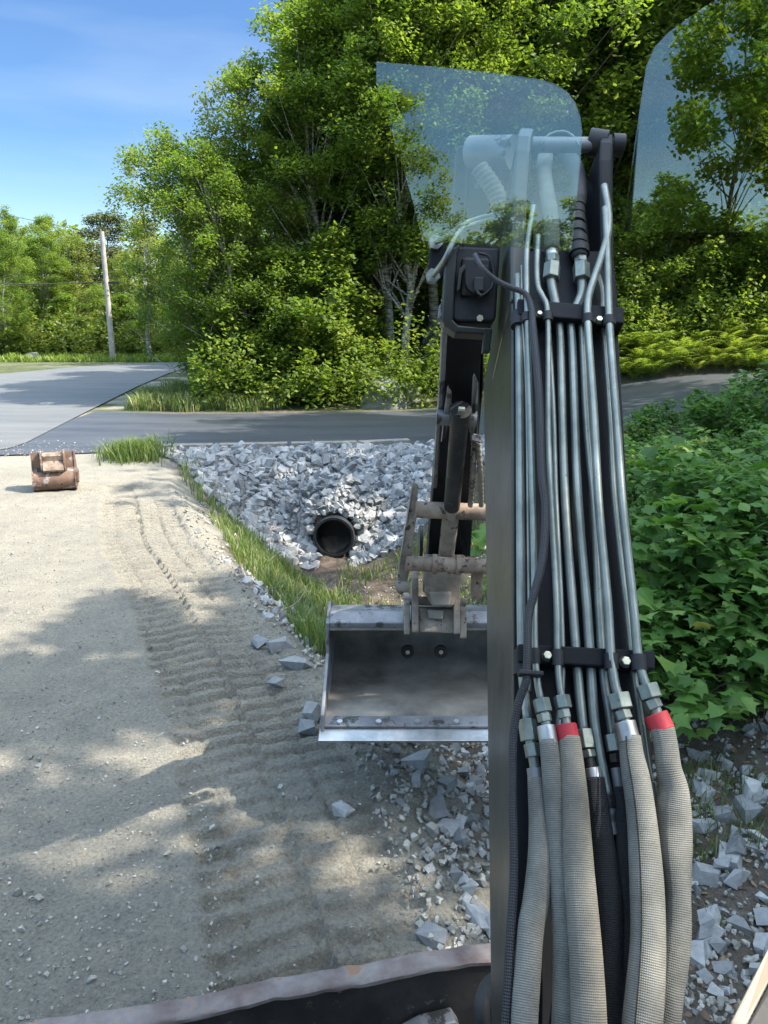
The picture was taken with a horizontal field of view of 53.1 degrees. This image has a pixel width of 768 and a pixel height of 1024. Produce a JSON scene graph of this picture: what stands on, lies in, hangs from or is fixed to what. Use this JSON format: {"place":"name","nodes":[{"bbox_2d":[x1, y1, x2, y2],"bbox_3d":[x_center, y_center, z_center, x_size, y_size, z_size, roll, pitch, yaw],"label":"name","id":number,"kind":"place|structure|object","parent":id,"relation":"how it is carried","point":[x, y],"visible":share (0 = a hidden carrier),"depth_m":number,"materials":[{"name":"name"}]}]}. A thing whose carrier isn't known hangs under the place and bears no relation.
{"place":"outdoors","nodes":[
{"label":"outdoors","id":0,"kind":"place"},
{"bbox_2d":[0,350,186,361],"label":"grass","id":1,"kind":"structure","parent":0,"point":[61,357],"depth_m":39.31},
{"bbox_2d":[0,362,187,448],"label":"road","id":2,"kind":"structure","parent":0,"point":[34,404],"depth_m":22.93,"materials":[{"name":"asphalt"}]},
{"bbox_2d":[176,456,380,656],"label":"grass","id":3,"kind":"structure","parent":0,"point":[273,571],"depth_m":8.40,"materials":[{"name":"plant"}]},
{"bbox_2d":[0,0,736,312],"label":"sky","id":4,"kind":"structure","parent":0,"point":[78,77],"materials":[{"name":"blue"}]},
{"bbox_2d":[0,319,767,1023],"bbox_3d":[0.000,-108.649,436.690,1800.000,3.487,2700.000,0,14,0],"label":"ground","id":5,"kind":"structure","parent":0,"point":[244,769],"depth_m":3.88,"materials":[{"name":"gravel"}]},
{"bbox_2d":[0,227,37,351],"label":"birch tree","id":6,"kind":"object","parent":5,"relation":"on","point":[5,266],"visible":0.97,"depth_m":41.16,"materials":[{"name":"green plant"}]},
{"bbox_2d":[0,288,39,353],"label":"young tree","id":7,"kind":"object","parent":5,"relation":"on","point":[17,323],"visible":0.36,"depth_m":42.14,"materials":[{"name":"green plant"}]},
{"bbox_2d":[0,203,52,340],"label":"maple tree","id":8,"kind":"object","parent":5,"relation":"on","point":[9,222],"visible":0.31,"depth_m":46.54,"materials":[{"name":"green plant"}]},
{"bbox_2d":[5,229,73,329],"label":"birch tree","id":9,"kind":"object","parent":5,"relation":"on","point":[38,240],"visible":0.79,"depth_m":44.47,"materials":[{"name":"green plant"}]},
{"bbox_2d":[30,449,78,491],"bbox_3d":[-4.344,-0.581,10.170,0.555,0.544,0.550,-5,15,-18],"label":"trenching bucket","id":10,"kind":"object","parent":5,"relation":"on","point":[54,470],"visible":1,"depth_m":9.95,"materials":[{"name":"metal"}]},
{"bbox_2d":[11,212,102,331],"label":"maple tree","id":11,"kind":"object","parent":5,"relation":"on","point":[45,225],"visible":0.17,"depth_m":48.94,"materials":[{"name":"green plant"}]},
{"bbox_2d":[0,214,119,360],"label":"utility pole","id":12,"kind":"object","parent":5,"relation":"on","point":[108,303],"visible":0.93,"depth_m":38.67,"materials":[{"name":"grey wood"}]},
{"bbox_2d":[37,292,92,353],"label":"young tree","id":13,"kind":"object","parent":5,"relation":"on","point":[60,304],"visible":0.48,"depth_m":43.34,"materials":[{"name":"green plant"}]},
{"bbox_2d":[28,228,105,346],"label":"ash tree","id":14,"kind":"object","parent":5,"relation":"on","point":[69,242],"visible":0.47,"depth_m":46.33,"materials":[{"name":"green plant"}]},
{"bbox_2d":[79,281,119,351],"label":"birch tree","id":15,"kind":"object","parent":5,"relation":"on","point":[95,288],"visible":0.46,"depth_m":42.52,"materials":[{"name":"green plant"}]},
{"bbox_2d":[0,219,207,349],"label":"woods","id":16,"kind":"object","parent":5,"relation":"on","point":[100,270],"visible":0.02,"depth_m":52.87,"materials":[{"name":"green plant"}]},
{"bbox_2d":[0,291,218,355],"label":"roadside shrubbery","id":17,"kind":"object","parent":5,"relation":"on","point":[86,344],"visible":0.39,"depth_m":41.69,"materials":[{"name":"green plant"}]},
{"bbox_2d":[59,209,159,322],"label":"pine tree","id":18,"kind":"object","parent":5,"relation":"on","point":[104,219],"visible":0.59,"depth_m":48.59,"materials":[{"name":"green plant"}]},
{"bbox_2d":[97,292,160,352],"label":"young tree","id":19,"kind":"object","parent":5,"relation":"on","point":[122,298],"visible":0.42,"depth_m":42.34,"materials":[{"name":"green plant"}]},
{"bbox_2d":[102,247,165,340],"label":"ash tree","id":20,"kind":"object","parent":5,"relation":"on","point":[113,272],"visible":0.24,"depth_m":43.58,"materials":[{"name":"green plant"}]},
{"bbox_2d":[89,430,183,466],"bbox_3d":[-4.000,-1.095,12.396,1.460,0.526,1.493,0,14,0],"label":"grass tuft","id":21,"kind":"object","parent":5,"relation":"on","point":[147,450],"visible":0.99,"depth_m":12.17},
{"bbox_2d":[107,146,169,356],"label":"poplar tree","id":22,"kind":"object","parent":5,"relation":"on","point":[148,334],"visible":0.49,"depth_m":39.30,"materials":[{"name":"green plant"}]},
{"bbox_2d":[123,293,180,354],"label":"young tree","id":23,"kind":"object","parent":5,"relation":"on","point":[155,316],"visible":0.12,"depth_m":43.38,"materials":[{"name":"green plant"}]},
{"bbox_2d":[141,231,182,325],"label":"maple tree","id":24,"kind":"object","parent":5,"relation":"on","point":[167,234],"visible":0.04,"depth_m":47.18,"materials":[{"name":"green plant"}]},
{"bbox_2d":[95,120,272,385],"bbox_3d":[-5.087,-6.500,20.214,3.796,7.195,4.955,-12,18,-39],"label":"birch tree","id":25,"kind":"object","parent":5,"relation":"on","point":[155,187],"visible":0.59,"depth_m":19.81,"materials":[{"name":"green plant"}]},
{"bbox_2d":[163,443,212,449],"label":"kerb stone","id":26,"kind":"object","parent":5,"relation":"on","point":[188,445],"visible":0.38,"depth_m":12.87,"materials":[{"name":"concrete"}]},
{"bbox_2d":[132,134,270,378],"bbox_3d":[-5.056,-7.042,22.192,4.577,7.291,4.084,-10,17,-35],"label":"ash tree","id":27,"kind":"object","parent":5,"relation":"on","point":[214,280],"visible":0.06,"depth_m":21.68,"materials":[{"name":"green plant"}]},
{"bbox_2d":[122,377,293,411],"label":"verge grass","id":28,"kind":"structure","parent":5,"relation":"on","point":[174,395],"depth_m":18.87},
{"bbox_2d":[145,129,314,384],"bbox_3d":[-3.809,-6.042,19.425,4.390,6.693,3.363,5,15,20],"label":"birch tree","id":29,"kind":"object","parent":5,"relation":"on","point":[200,173],"visible":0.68,"depth_m":18.88,"materials":[{"name":"green plant"}]},
{"bbox_2d":[165,47,328,367],"bbox_3d":[-3.688,-7.696,21.358,4.524,8.974,5.070,-3,14,-11],"label":"ash tree","id":30,"kind":"object","parent":5,"relation":"on","point":[242,96],"visible":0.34,"depth_m":19.89,"materials":[{"name":"green plant"}]},
{"bbox_2d":[218,442,286,447],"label":"kerb stone","id":31,"kind":"object","parent":5,"relation":"on","point":[272,444],"visible":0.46,"depth_m":12.98,"materials":[{"name":"concrete"}]},
{"bbox_2d":[251,634,268,648],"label":"stone","id":32,"kind":"object","parent":5,"relation":"on","point":[258,641],"visible":1,"depth_m":5.31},
{"bbox_2d":[226,92,308,348],"bbox_3d":[-3.573,-9.382,26.581,4.245,9.701,4.156,9,17,31],"label":"birch tree","id":33,"kind":"object","parent":5,"relation":"on","point":[271,221],"visible":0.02,"depth_m":25.61,"materials":[{"name":"green plant"}]},
{"bbox_2d":[266,676,284,687],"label":"stone","id":34,"kind":"object","parent":5,"relation":"on","point":[276,682],"visible":1,"depth_m":4.75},
{"bbox_2d":[213,242,344,403],"bbox_3d":[-2.698,-4.817,19.839,3.468,4.133,2.753,0,14,0],"label":"young tree","id":35,"kind":"object","parent":5,"relation":"on","point":[284,255],"visible":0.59,"depth_m":19.33,"materials":[{"name":"green plant"}]},
{"bbox_2d":[265,636,293,653],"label":"stone","id":36,"kind":"object","parent":5,"relation":"on","point":[277,644],"visible":0.9,"depth_m":5.27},
{"bbox_2d":[278,656,312,669],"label":"stone","id":37,"kind":"object","parent":5,"relation":"on","point":[294,663],"visible":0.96,"depth_m":4.96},
{"bbox_2d":[214,0,394,397],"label":"birch tree","id":38,"kind":"object","parent":5,"relation":"on","point":[299,33],"visible":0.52,"depth_m":19.25,"materials":[{"name":"green plant"}]},
{"bbox_2d":[298,718,314,734],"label":"stone","id":39,"kind":"object","parent":5,"relation":"on","point":[306,726],"visible":1,"depth_m":4.20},
{"bbox_2d":[302,701,320,724],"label":"stone","id":40,"kind":"object","parent":5,"relation":"on","point":[311,711],"visible":0.85,"depth_m":4.35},
{"bbox_2d":[160,435,484,570],"bbox_3d":[-0.424,-0.221,12.095,6.418,1.736,2.852,-2,14,-6],"label":"crushed stone","id":41,"kind":"object","parent":5,"relation":"on","point":[342,478],"visible":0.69,"depth_m":11.87,"materials":[{"name":"gravel"}]},
{"bbox_2d":[313,509,356,556],"bbox_3d":[-0.692,0.177,12.060,0.624,0.624,1.600,1,14,3],"label":"culvert pipe","id":42,"kind":"object","parent":41,"relation":"in","point":[337,524],"visible":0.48,"depth_m":11.46,"materials":[{"name":"plastic"}]},
{"bbox_2d":[291,440,356,447],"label":"kerb stone","id":43,"kind":"object","parent":5,"relation":"on","point":[295,444],"visible":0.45,"depth_m":13.12,"materials":[{"name":"concrete"}]},
{"bbox_2d":[255,1,402,351],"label":"maple tree","id":44,"kind":"object","parent":5,"relation":"on","point":[303,226],"visible":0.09,"depth_m":20.96,"materials":[{"name":"green plant"}]},
{"bbox_2d":[259,220,400,402],"bbox_3d":[-1.378,-5.102,19.949,3.077,4.620,3.876,9,17,32],"label":"young tree","id":45,"kind":"object","parent":5,"relation":"on","point":[336,239],"visible":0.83,"depth_m":19.48,"materials":[{"name":"green plant"}]},
{"bbox_2d":[331,800,354,816],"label":"stone","id":46,"kind":"object","parent":5,"relation":"on","point":[340,808],"visible":1,"depth_m":3.52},
{"bbox_2d":[247,0,468,379],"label":"maple tree","id":47,"kind":"object","parent":5,"relation":"on","point":[397,259],"visible":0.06,"depth_m":20.61,"materials":[{"name":"green plant"}]},
{"bbox_2d":[257,0,471,377],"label":"birch tree","id":48,"kind":"object","parent":5,"relation":"on","point":[304,72],"visible":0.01,"depth_m":21.16,"materials":[{"name":"green plant"}]},
{"bbox_2d":[265,0,485,378],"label":"birch tree","id":49,"kind":"object","parent":5,"relation":"on","point":[348,112],"visible":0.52,"depth_m":19.08,"materials":[{"name":"green plant"}]},
{"bbox_2d":[358,438,409,445],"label":"kerb stone","id":50,"kind":"object","parent":5,"relation":"on","point":[386,441],"visible":0.48,"depth_m":13.23,"materials":[{"name":"concrete"}]},
{"bbox_2d":[359,379,411,409],"bbox_3d":[0.045,-2.717,19.317,1.341,1.235,0.877,0,14,0],"label":"boulder","id":51,"kind":"object","parent":5,"relation":"on","point":[375,404],"visible":0.5,"depth_m":19.06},
{"bbox_2d":[24,128,767,1023],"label":"excavator","id":52,"kind":"object","parent":5,"relation":"on","point":[536,670],"visible":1,"depth_m":1.49,"materials":[{"name":"paint"}]},
{"bbox_2d":[305,0,517,382],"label":"birch tree","id":53,"kind":"object","parent":5,"relation":"on","point":[408,277],"visible":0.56,"depth_m":18.78,"materials":[{"name":"green plant"}]},
{"bbox_2d":[401,382,426,402],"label":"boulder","id":54,"kind":"object","parent":5,"relation":"on","point":[411,399],"visible":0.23,"depth_m":20.06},
{"bbox_2d":[401,748,431,775],"bbox_3d":[0.180,1.330,4.128,0.145,0.111,0.188,7,16,26],"label":"stone","id":55,"kind":"object","parent":5,"relation":"on","point":[418,760],"visible":0.89,"depth_m":4.06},
{"bbox_2d":[392,262,442,354],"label":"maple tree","id":56,"kind":"object","parent":5,"relation":"on","point":[394,304],"depth_m":32.96,"materials":[{"name":"green plant"}]},
{"bbox_2d":[306,0,551,370],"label":"birch tree","id":57,"kind":"object","parent":5,"relation":"on","point":[433,300],"visible":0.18,"depth_m":19.65,"materials":[{"name":"green plant"}]},
{"bbox_2d":[415,920,447,949],"bbox_3d":[0.173,1.568,2.845,0.135,0.076,0.078,7,16,25],"label":"stone","id":58,"kind":"object","parent":5,"relation":"on","point":[427,927],"visible":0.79,"depth_m":2.82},
{"bbox_2d":[427,793,448,819],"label":"stone","id":59,"kind":"object","parent":5,"relation":"on","point":[437,808],"visible":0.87,"depth_m":3.68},
{"bbox_2d":[437,776,457,791],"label":"stone","id":60,"kind":"object","parent":5,"relation":"on","point":[449,783],"visible":0.83,"depth_m":3.97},
{"bbox_2d":[436,818,463,836],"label":"stone","id":61,"kind":"object","parent":5,"relation":"on","point":[451,825],"visible":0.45,"depth_m":3.55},
{"bbox_2d":[179,138,741,362],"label":"distant woods","id":62,"kind":"object","parent":5,"relation":"on","point":[397,328],"visible":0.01,"depth_m":36.10,"materials":[{"name":"green plant"}]},
{"bbox_2d":[462,892,489,932],"bbox_3d":[0.360,1.603,3.023,0.099,0.115,0.200,-13,19,-41],"label":"stone","id":63,"kind":"object","parent":5,"relation":"on","point":[479,913],"visible":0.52,"depth_m":3.00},
{"bbox_2d":[187,225,767,409],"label":"undergrowth","id":64,"kind":"object","parent":5,"relation":"on","point":[416,366],"visible":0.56,"depth_m":19.40,"materials":[{"name":"green plant"}]},
{"bbox_2d":[327,500,634,604],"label":"ditch weeds","id":65,"kind":"object","parent":5,"relation":"on","point":[368,576],"visible":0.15,"depth_m":10.26,"materials":[{"name":"green plant"}]},
{"bbox_2d":[222,559,767,1015],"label":"rubble","id":66,"kind":"object","parent":5,"relation":"on","point":[735,878],"visible":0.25,"depth_m":3.87,"materials":[{"name":"stone"}]},
{"bbox_2d":[391,0,601,318],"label":"maple tree","id":67,"kind":"object","parent":5,"relation":"on","point":[490,95],"visible":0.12,"depth_m":20.31,"materials":[{"name":"green plant"}]},
{"bbox_2d":[387,0,661,276],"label":"maple tree","id":68,"kind":"object","parent":5,"relation":"on","point":[566,16],"visible":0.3,"depth_m":19.54,"materials":[{"name":"green plant"}]},
{"bbox_2d":[470,523,649,590],"bbox_3d":[1.723,0.406,7.053,1.999,1.098,1.773,-2,14,-10],"label":"shrub","id":69,"kind":"object","parent":5,"relation":"on","point":[479,537],"visible":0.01,"depth_m":7.03,"materials":[{"name":"green plant"}]},
{"bbox_2d":[483,0,718,259],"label":"maple tree","id":70,"kind":"object","parent":5,"relation":"on","point":[621,84],"visible":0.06,"depth_m":19.83,"materials":[{"name":"green plant"}]},
{"bbox_2d":[442,660,767,1020],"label":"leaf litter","id":71,"kind":"object","parent":5,"relation":"on","point":[704,1013],"visible":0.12,"depth_m":4.07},
{"bbox_2d":[472,0,767,255],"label":"maple tree","id":72,"kind":"object","parent":5,"relation":"on","point":[702,122],"visible":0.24,"depth_m":20.07,"materials":[{"name":"green plant"}]},
{"bbox_2d":[623,412,677,445],"bbox_3d":[3.990,-1.248,11.586,0.805,0.499,0.908,-7,16,-27],"label":"shrub","id":73,"kind":"object","parent":5,"relation":"on","point":[643,432],"visible":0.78,"depth_m":11.53,"materials":[{"name":"green plant"}]},
{"bbox_2d":[539,0,767,281],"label":"maple tree","id":74,"kind":"object","parent":5,"relation":"on","point":[760,89],"visible":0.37,"depth_m":20.25,"materials":[{"name":"green plant"}]},
{"bbox_2d":[629,397,686,436],"bbox_3d":[4.316,-1.492,12.076,0.805,0.629,0.814,-8,16,-30],"label":"shrub","id":75,"kind":"object","parent":5,"relation":"on","point":[668,417],"visible":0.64,"depth_m":11.99,"materials":[{"name":"green plant"}]},
{"bbox_2d":[613,199,704,336],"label":"young tree","id":76,"kind":"object","parent":5,"relation":"on","point":[642,216],"visible":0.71,"depth_m":20.01,"materials":[{"name":"green plant"}]},
{"bbox_2d":[564,0,767,276],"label":"maple tree","id":77,"kind":"object","parent":5,"relation":"on","point":[674,70],"visible":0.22,"depth_m":20.49,"materials":[{"name":"green plant"}]},
{"bbox_2d":[624,434,713,521],"bbox_3d":[2.533,-0.229,7.625,1.522,1.189,1.540,9,17,33],"label":"shrub","id":78,"kind":"object","parent":5,"relation":"on","point":[630,463],"visible":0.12,"depth_m":7.37,"materials":[{"name":"green plant"}]},
{"bbox_2d":[612,168,734,321],"bbox_3d":[7.783,-7.022,20.898,3.672,4.376,2.915,2,14,8],"label":"young tree","id":79,"kind":"object","parent":5,"relation":"on","point":[710,251],"visible":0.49,"depth_m":20.44,"materials":[{"name":"green plant"}]},
{"bbox_2d":[627,423,727,467],"bbox_3d":[3.421,-0.588,9.093,1.174,0.917,1.188,-7,16,-27],"label":"shrub","id":80,"kind":"object","parent":5,"relation":"on","point":[656,440],"visible":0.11,"depth_m":9.01,"materials":[{"name":"green plant"}]},
{"bbox_2d":[624,437,744,590],"bbox_3d":[2.053,0.092,6.395,1.863,1.530,2.424,10,17,35],"label":"shrub","id":81,"kind":"object","parent":5,"relation":"on","point":[638,510],"visible":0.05,"depth_m":6.05,"materials":[{"name":"green plant"}]},
{"bbox_2d":[625,436,767,691],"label":"shrub","id":82,"kind":"object","parent":5,"relation":"on","point":[701,537],"visible":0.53,"depth_m":5.22,"materials":[{"name":"green plant"}]},
{"bbox_2d":[690,940,705,968],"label":"stone","id":83,"kind":"object","parent":5,"relation":"on","point":[698,955],"visible":0.54,"depth_m":3.47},
{"bbox_2d":[686,747,709,761],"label":"stone","id":84,"kind":"object","parent":5,"relation":"on","point":[690,751],"visible":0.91,"depth_m":4.74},
{"bbox_2d":[631,435,767,580],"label":"shrub","id":85,"kind":"object","parent":5,"relation":"on","point":[734,463],"visible":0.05,"depth_m":6.25,"materials":[{"name":"green plant"}]},
{"bbox_2d":[634,566,767,745],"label":"shrub","id":86,"kind":"object","parent":5,"relation":"on","point":[686,708],"visible":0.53,"depth_m":4.79,"materials":[{"name":"green plant"}]},
{"bbox_2d":[637,0,767,293],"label":"maple tree","id":87,"kind":"object","parent":5,"relation":"on","point":[735,159],"visible":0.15,"depth_m":20.67,"materials":[{"name":"green plant"}]},
{"bbox_2d":[692,861,720,886],"bbox_3d":[1.669,1.880,3.984,0.149,0.098,0.128,6,15,23],"label":"stone","id":88,"kind":"object","parent":5,"relation":"on","point":[706,874],"visible":0.86,"depth_m":3.94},
{"bbox_2d":[648,638,767,927],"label":"thin grass","id":89,"kind":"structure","parent":5,"relation":"on","point":[722,804],"depth_m":4.29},
{"bbox_2d":[692,818,723,833],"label":"stone","id":90,"kind":"object","parent":5,"relation":"on","point":[703,827],"visible":0.62,"depth_m":4.23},
{"bbox_2d":[697,768,720,780],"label":"stone","id":91,"kind":"object","parent":5,"relation":"on","point":[707,771],"visible":0.73,"depth_m":4.56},
{"bbox_2d":[695,925,723,939],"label":"stone","id":92,"kind":"object","parent":5,"relation":"on","point":[703,932],"visible":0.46,"depth_m":3.57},
{"bbox_2d":[663,686,763,721],"bbox_3d":[2.109,1.250,4.921,0.492,0.210,0.546,-7,16,-25],"label":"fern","id":93,"kind":"object","parent":5,"relation":"on","point":[721,699],"visible":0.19,"depth_m":4.97,"materials":[{"name":"green plant"}]},
{"bbox_2d":[661,423,767,520],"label":"shrub","id":94,"kind":"object","parent":5,"relation":"on","point":[722,444],"visible":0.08,"depth_m":7.87,"materials":[{"name":"green plant"}]},
{"bbox_2d":[666,538,767,699],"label":"shrub","id":95,"kind":"object","parent":5,"relation":"on","point":[727,620],"visible":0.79,"depth_m":4.82,"materials":[{"name":"green plant"}]},
{"bbox_2d":[670,445,767,639],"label":"shrub","id":96,"kind":"object","parent":5,"relation":"on","point":[741,495],"visible":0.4,"depth_m":5.34,"materials":[{"name":"green plant"}]},
{"bbox_2d":[676,373,767,451],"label":"shrub","id":97,"kind":"object","parent":5,"relation":"on","point":[703,413],"visible":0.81,"depth_m":10.52,"materials":[{"name":"green plant"}]},
{"bbox_2d":[677,184,767,321],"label":"young tree","id":98,"kind":"object","parent":5,"relation":"on","point":[738,257],"visible":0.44,"depth_m":20.79,"materials":[{"name":"green plant"}]},
{"bbox_2d":[711,961,735,975],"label":"stone","id":99,"kind":"object","parent":5,"relation":"on","point":[725,968],"visible":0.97,"depth_m":3.42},
{"bbox_2d":[686,1,767,245],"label":"maple tree","id":100,"kind":"object","parent":5,"relation":"on","point":[755,171],"visible":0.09,"depth_m":20.90,"materials":[{"name":"green plant"}]},
{"bbox_2d":[717,840,741,871],"bbox_3d":[1.827,1.823,4.037,0.140,0.085,0.182,8,16,29],"label":"stone","id":101,"kind":"object","parent":5,"relation":"on","point":[736,861],"visible":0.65,"depth_m":4.00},
{"bbox_2d":[708,162,767,320],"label":"young tree","id":102,"kind":"object","parent":5,"relation":"on","point":[761,302],"visible":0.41,"depth_m":20.50,"materials":[{"name":"green plant"}]},
{"bbox_2d":[711,364,767,439],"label":"shrub","id":103,"kind":"object","parent":5,"relation":"on","point":[762,396],"visible":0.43,"depth_m":11.18,"materials":[{"name":"green plant"}]},
{"bbox_2d":[711,416,767,464],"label":"shrub","id":104,"kind":"object","parent":5,"relation":"on","point":[739,442],"visible":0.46,"depth_m":9.75,"materials":[{"name":"green plant"}]},
{"bbox_2d":[733,794,763,824],"bbox_3d":[2.029,1.649,4.281,0.109,0.107,0.168,0,14,0],"label":"stone","id":105,"kind":"object","parent":5,"relation":"on","point":[755,810],"visible":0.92,"depth_m":4.23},
{"bbox_2d":[746,842,765,853],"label":"stone","id":106,"kind":"object","parent":5,"relation":"on","point":[755,848],"visible":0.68,"depth_m":4.04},
{"bbox_2d":[752,789,767,803],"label":"stone","id":107,"kind":"object","parent":5,"relation":"on","point":[763,797],"visible":0.91,"depth_m":4.25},
{"bbox_2d":[0,435,767,1023],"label":"loose gravel","id":108,"kind":"structure","parent":0,"point":[432,829],"depth_m":3.54,"materials":[{"name":"gravel"}]},
{"bbox_2d":[0,373,767,454],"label":"side road","id":109,"kind":"structure","parent":0,"point":[413,427],"depth_m":15.85,"materials":[{"name":"asphalt"}]},
{"bbox_2d":[618,312,767,378],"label":"fern bank","id":110,"kind":"structure","parent":0,"point":[739,351],"depth_m":19.27,"materials":[{"name":"plant"}]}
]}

